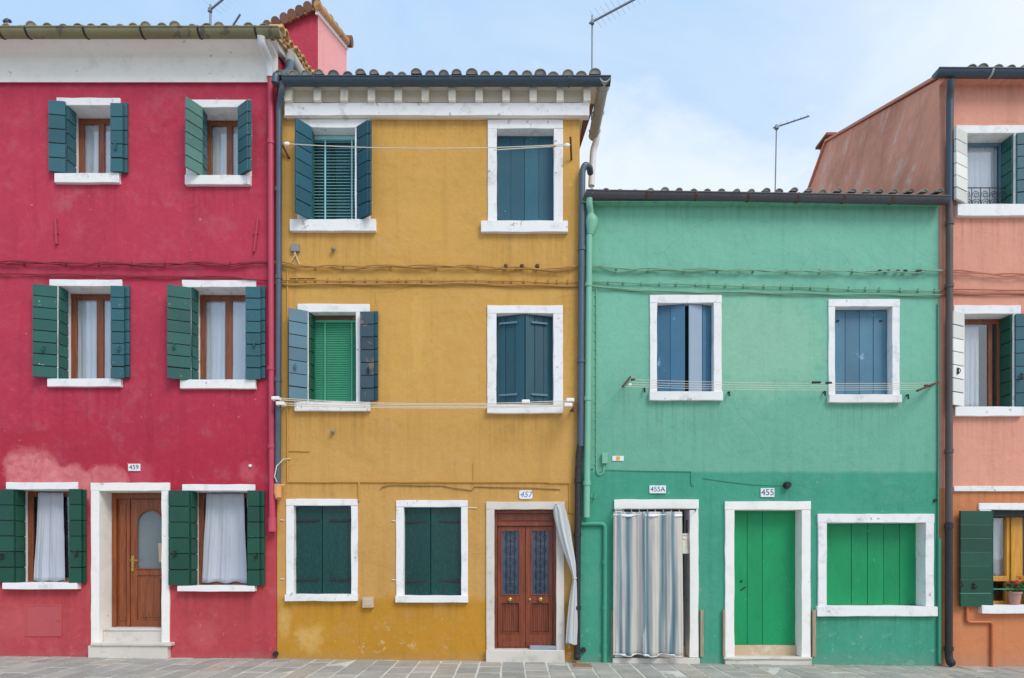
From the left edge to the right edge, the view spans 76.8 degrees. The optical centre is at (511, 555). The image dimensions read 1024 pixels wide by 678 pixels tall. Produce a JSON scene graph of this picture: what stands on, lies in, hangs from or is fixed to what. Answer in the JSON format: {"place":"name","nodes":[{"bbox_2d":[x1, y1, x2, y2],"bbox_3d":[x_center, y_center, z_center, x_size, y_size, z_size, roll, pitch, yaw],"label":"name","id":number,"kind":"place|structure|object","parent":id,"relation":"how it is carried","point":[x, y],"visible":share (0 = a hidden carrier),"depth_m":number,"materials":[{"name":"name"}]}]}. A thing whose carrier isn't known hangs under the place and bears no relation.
{"place":"outdoors","nodes":[
{"label":"outdoors","id":0,"kind":"place"},
{"bbox_2d":[0,656,1023,677],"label":"pavement","id":1,"kind":"structure","parent":0,"point":[18,667],"depth_m":9.25,"materials":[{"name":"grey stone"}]},
{"bbox_2d":[573,663,591,667],"bbox_3d":[1.050,1.644,9.650,0.260,0.035,0.240,0,0,0],"label":"drain grate","id":2,"kind":"object","parent":1,"relation":"on","point":[582,665],"visible":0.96,"depth_m":9.59,"materials":[{"name":"beige stone"}]},
{"bbox_2d":[0,0,1023,192],"label":"sky","id":3,"kind":"structure","parent":0,"point":[698,91],"materials":[{"name":"blue"}]},
{"label":"ground","id":4,"kind":"structure","parent":0,"visible":0},
{"bbox_2d":[0,0,353,658],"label":"red house","id":5,"kind":"structure","parent":4,"relation":"on","point":[147,449],"depth_m":10.00,"materials":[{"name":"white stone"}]},
{"bbox_2d":[0,13,11,23],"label":"tv antenna","id":6,"kind":"object","parent":5,"relation":"attached to","point":[7,20],"visible":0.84,"depth_m":11.44,"materials":[{"name":"metal"}]},
{"bbox_2d":[0,482,86,588],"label":"window","id":7,"kind":"structure","parent":5,"relation":"in","point":[18,500],"depth_m":9.95,"materials":[{"name":"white wood"}]},
{"bbox_2d":[34,492,64,581],"bbox_3d":[-7.337,-0.289,10.241,0.495,1.421,0.053,0,0,0],"label":"window curtain","id":8,"kind":"object","parent":5,"relation":"hanging from","point":[49,563],"depth_m":10.24,"materials":[{"name":"white fabric"}]},
{"bbox_2d":[32,279,129,387],"bbox_3d":[-6.616,-3.434,10.082,1.438,1.669,0.516,0,0,0],"label":"window","id":9,"kind":"structure","parent":5,"relation":"in","point":[55,304],"depth_m":9.95,"materials":[{"name":"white wood"}]},
{"bbox_2d":[48,97,127,184],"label":"window","id":10,"kind":"structure","parent":5,"relation":"in","point":[68,118],"depth_m":9.95,"materials":[{"name":"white wood"}]},
{"bbox_2d":[78,300,113,378],"bbox_3d":[-6.575,-3.420,10.318,0.763,1.363,0.043,0,0,0],"label":"window curtain","id":11,"kind":"object","parent":5,"relation":"hanging from","point":[87,339],"depth_m":10.32,"materials":[{"name":"fabric"}]},
{"bbox_2d":[85,125,111,172],"bbox_3d":[-6.538,-6.402,10.318,0.596,0.989,0.031,0,0,1],"label":"window curtain","id":12,"kind":"object","parent":5,"relation":"hanging from","point":[92,149],"depth_m":10.32,"materials":[{"name":"fabric"}]},
{"bbox_2d":[112,493,161,626],"bbox_3d":[-5.893,0.068,10.304,0.955,2.128,0.133,0,0,0],"label":"door","id":13,"kind":"structure","parent":5,"relation":"in","point":[136,517],"depth_m":10.31,"materials":[{"name":"brown wood"}]},
{"bbox_2d":[158,543,161,561],"bbox_3d":[-5.553,-0.047,10.258,0.123,0.304,0.005,0,0,-6],"label":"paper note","id":14,"kind":"object","parent":5,"relation":"attached to","point":[160,547],"visible":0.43,"depth_m":10.25,"materials":[{"name":"beige paper"}]},
{"bbox_2d":[167,280,265,389],"bbox_3d":[-4.533,-3.414,10.074,1.463,1.691,0.531,0,0,0],"label":"window","id":15,"kind":"structure","parent":5,"relation":"in","point":[186,303],"depth_m":9.94,"materials":[{"name":"teal wood"}]},
{"bbox_2d":[168,484,264,591],"bbox_3d":[-4.545,-0.275,10.092,1.466,1.659,0.496,0,0,0],"label":"window","id":16,"kind":"structure","parent":5,"relation":"in","point":[186,509],"depth_m":9.94,"materials":[{"name":"green wood"}]},
{"bbox_2d":[185,96,251,186],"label":"window","id":17,"kind":"structure","parent":5,"relation":"in","point":[201,116],"depth_m":9.94,"materials":[{"name":"teal wood"}]},
{"bbox_2d":[205,0,232,24],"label":"tv antenna","id":18,"kind":"object","parent":5,"relation":"attached to","point":[210,8],"visible":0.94,"depth_m":11.46,"materials":[{"name":"metal"}]},
{"bbox_2d":[202,493,246,583],"bbox_3d":[-4.558,-0.271,10.238,0.719,1.428,0.050,0,0,0],"label":"window curtain","id":19,"kind":"object","parent":5,"relation":"hanging from","point":[224,554],"depth_m":10.24,"materials":[{"name":"white fabric"}]},
{"bbox_2d":[213,127,237,174],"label":"window curtain","id":20,"kind":"object","parent":5,"relation":"hanging from","point":[219,150],"depth_m":10.32,"materials":[{"name":"fabric"}]},
{"bbox_2d":[206,301,245,379],"bbox_3d":[-4.507,-3.407,10.317,0.794,1.361,0.042,0,0,0],"label":"window curtain","id":21,"kind":"object","parent":5,"relation":"hanging from","point":[215,342],"depth_m":10.31,"materials":[{"name":"fabric"}]},
{"bbox_2d":[232,13,240,24],"bbox_3d":[-5.000,-8.892,11.483,0.078,1.043,0.809,0,0,-42],"label":"tv antenna","id":22,"kind":"object","parent":5,"relation":"attached to","point":[237,18],"visible":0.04,"depth_m":11.30,"materials":[{"name":"metal"}]},
{"bbox_2d":[0,273,1023,296],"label":"telephone cable","id":23,"kind":"object","parent":5,"relation":"attached to","point":[604,287],"visible":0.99,"depth_m":9.96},
{"bbox_2d":[0,260,1023,276],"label":"power cable","id":24,"kind":"object","parent":5,"relation":"attached to","point":[436,266],"visible":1,"depth_m":9.94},
{"bbox_2d":[274,68,610,662],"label":"yellow house","id":25,"kind":"structure","parent":4,"relation":"on","point":[408,533],"depth_m":10.00,"materials":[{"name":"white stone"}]},
{"bbox_2d":[285,499,357,600],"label":"window","id":26,"kind":"structure","parent":25,"relation":"in","point":[322,541],"depth_m":10.08,"materials":[{"name":"green wood"}]},
{"bbox_2d":[290,118,376,232],"bbox_3d":[-2.757,-5.868,10.025,1.324,1.756,0.551,0,0,0],"label":"window","id":27,"kind":"structure","parent":25,"relation":"in","point":[333,185],"depth_m":9.97,"materials":[{"name":"teal wood"}]},
{"bbox_2d":[289,304,377,411],"bbox_3d":[-2.738,-3.058,10.044,1.349,1.670,0.471,0,0,0],"label":"window","id":28,"kind":"structure","parent":25,"relation":"in","point":[333,348],"depth_m":9.98,"materials":[{"name":"green wood"}]},
{"bbox_2d":[271,395,576,411],"bbox_3d":[-1.339,-2.298,9.786,4.673,0.338,0.435,0,0,0],"label":"clothesline","id":29,"kind":"object","parent":25,"relation":"attached to","point":[281,403],"visible":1,"depth_m":9.66,"materials":[{"name":"fabric"}]},
{"bbox_2d":[282,136,571,160],"bbox_3d":[-1.324,-6.245,9.845,4.514,0.309,0.329,0,0,0],"label":"clothesline","id":30,"kind":"object","parent":25,"relation":"attached to","point":[551,146],"visible":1,"depth_m":9.70,"materials":[{"name":"fabric"}]},
{"bbox_2d":[395,500,467,602],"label":"window","id":31,"kind":"structure","parent":25,"relation":"in","point":[432,535],"depth_m":10.06,"materials":[{"name":"green wood"}]},
{"bbox_2d":[481,119,567,233],"bbox_3d":[0.191,-5.857,10.079,1.338,1.764,0.301,0,0,0],"label":"window","id":32,"kind":"structure","parent":25,"relation":"in","point":[543,166],"depth_m":10.15,"materials":[{"name":"white stone"}]},
{"bbox_2d":[487,305,562,413],"bbox_3d":[0.203,-3.029,10.064,1.177,1.684,0.272,0,0,0],"label":"window","id":33,"kind":"structure","parent":25,"relation":"in","point":[525,342],"depth_m":10.03,"materials":[{"name":"white stone"}]},
{"bbox_2d":[495,510,555,647],"bbox_3d":[0.206,0.367,10.097,0.948,2.152,0.126,0,0,0],"label":"door","id":34,"kind":"structure","parent":25,"relation":"in","point":[525,557],"depth_m":10.10,"materials":[{"name":"red wood"}]},
{"bbox_2d":[530,645,556,649],"bbox_3d":[0.482,1.423,10.002,0.413,0.055,0.147,0,0,0],"label":"doormat","id":35,"kind":"object","parent":25,"relation":"on","point":[540,647],"visible":1,"depth_m":9.93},
{"bbox_2d":[553,503,577,644],"bbox_3d":[0.817,0.306,9.877,0.362,2.236,0.173,0,0,14],"label":"tied curtain","id":36,"kind":"object","parent":25,"relation":"hanging from","point":[562,523],"visible":1,"depth_m":9.84,"materials":[{"name":"grey fabric"}]},
{"bbox_2d":[589,0,644,119],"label":"tv antenna","id":37,"kind":"object","parent":25,"relation":"attached to","point":[591,22],"visible":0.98,"depth_m":10.93,"materials":[{"name":"metal"}]},
{"bbox_2d":[580,187,950,665],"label":"green house","id":38,"kind":"structure","parent":4,"relation":"on","point":[810,524],"depth_m":10.00,"materials":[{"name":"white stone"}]},
{"bbox_2d":[613,509,682,657],"bbox_3d":[2.076,0.422,9.866,1.054,2.254,0.171,0,0,0],"label":"door curtain","id":39,"kind":"object","parent":38,"relation":"hanging from","point":[647,584],"depth_m":9.86,"materials":[{"name":"fabric"}]},
{"bbox_2d":[622,510,682,532],"bbox_3d":[2.224,0.390,10.345,1.029,2.397,0.030,0,0,0],"label":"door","id":40,"kind":"structure","parent":38,"relation":"in","point":[644,510],"depth_m":10.33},
{"bbox_2d":[649,295,722,400],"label":"window","id":41,"kind":"structure","parent":38,"relation":"in","point":[685,330],"depth_m":10.03,"materials":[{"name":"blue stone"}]},
{"bbox_2d":[734,511,794,644],"bbox_3d":[3.953,0.354,10.207,1.030,2.112,0.077,0,0,0],"label":"door","id":42,"kind":"structure","parent":38,"relation":"in","point":[764,541],"depth_m":10.20,"materials":[{"name":"green paint"}]},
{"bbox_2d":[622,376,938,391],"bbox_3d":[4.084,-2.582,9.769,4.928,0.326,0.486,0,0,0],"label":"clothesline","id":43,"kind":"object","parent":38,"relation":"attached to","point":[813,382],"visible":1,"depth_m":9.75,"materials":[{"name":"fabric"}]},
{"bbox_2d":[773,115,808,189],"bbox_3d":[4.695,-6.557,10.871,0.568,1.575,0.140,0,0,32],"label":"tv antenna","id":44,"kind":"object","parent":38,"relation":"on","point":[777,126],"visible":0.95,"depth_m":10.99,"materials":[{"name":"metal"}]},
{"bbox_2d":[827,299,901,403],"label":"window","id":45,"kind":"structure","parent":38,"relation":"in","point":[864,339],"depth_m":10.11,"materials":[{"name":"white stone"}]},
{"bbox_2d":[815,514,937,616],"bbox_3d":[5.626,0.146,10.094,1.856,1.585,0.312,0,0,0],"label":"window","id":46,"kind":"structure","parent":38,"relation":"in","point":[885,567],"depth_m":10.21,"materials":[{"name":"green wood"}]},
{"bbox_2d":[807,63,1023,666],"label":"salmon house","id":47,"kind":"structure","parent":4,"relation":"on","point":[926,134],"depth_m":10.00,"materials":[{"name":"paint"}]},
{"bbox_2d":[964,326,978,405],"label":"window curtain","id":48,"kind":"object","parent":47,"relation":"hanging from","point":[971,370],"depth_m":10.25,"materials":[{"name":"fabric"}]},
{"bbox_2d":[967,147,996,203],"bbox_3d":[7.394,-5.951,10.249,0.606,1.042,0.038,0,0,0],"label":"window curtain","id":49,"kind":"object","parent":47,"relation":"hanging from","point":[982,168],"depth_m":10.25,"materials":[{"name":"fabric"}]},
{"bbox_2d":[952,305,1023,416],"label":"window","id":50,"kind":"structure","parent":47,"relation":"in","point":[1008,321],"depth_m":9.97,"materials":[{"name":"white stone"}]},
{"bbox_2d":[954,125,1023,217],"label":"window","id":51,"kind":"structure","parent":47,"relation":"in","point":[1008,140],"depth_m":9.97,"materials":[{"name":"white stone"}]},
{"bbox_2d":[959,503,1023,613],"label":"window","id":52,"kind":"structure","parent":47,"relation":"in","point":[976,577],"depth_m":9.93,"materials":[{"name":"green wood"}]},
{"bbox_2d":[1003,576,1023,604],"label":"potted geranium","id":53,"kind":"object","parent":52,"relation":"on","point":[1014,597],"visible":1,"depth_m":10.02,"materials":[{"name":"ceramic"}]},
{"bbox_2d":[993,519,1000,575],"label":"window curtain","id":54,"kind":"object","parent":47,"relation":"hanging from","point":[996,543],"depth_m":10.33,"materials":[{"name":"fabric"}]}
]}

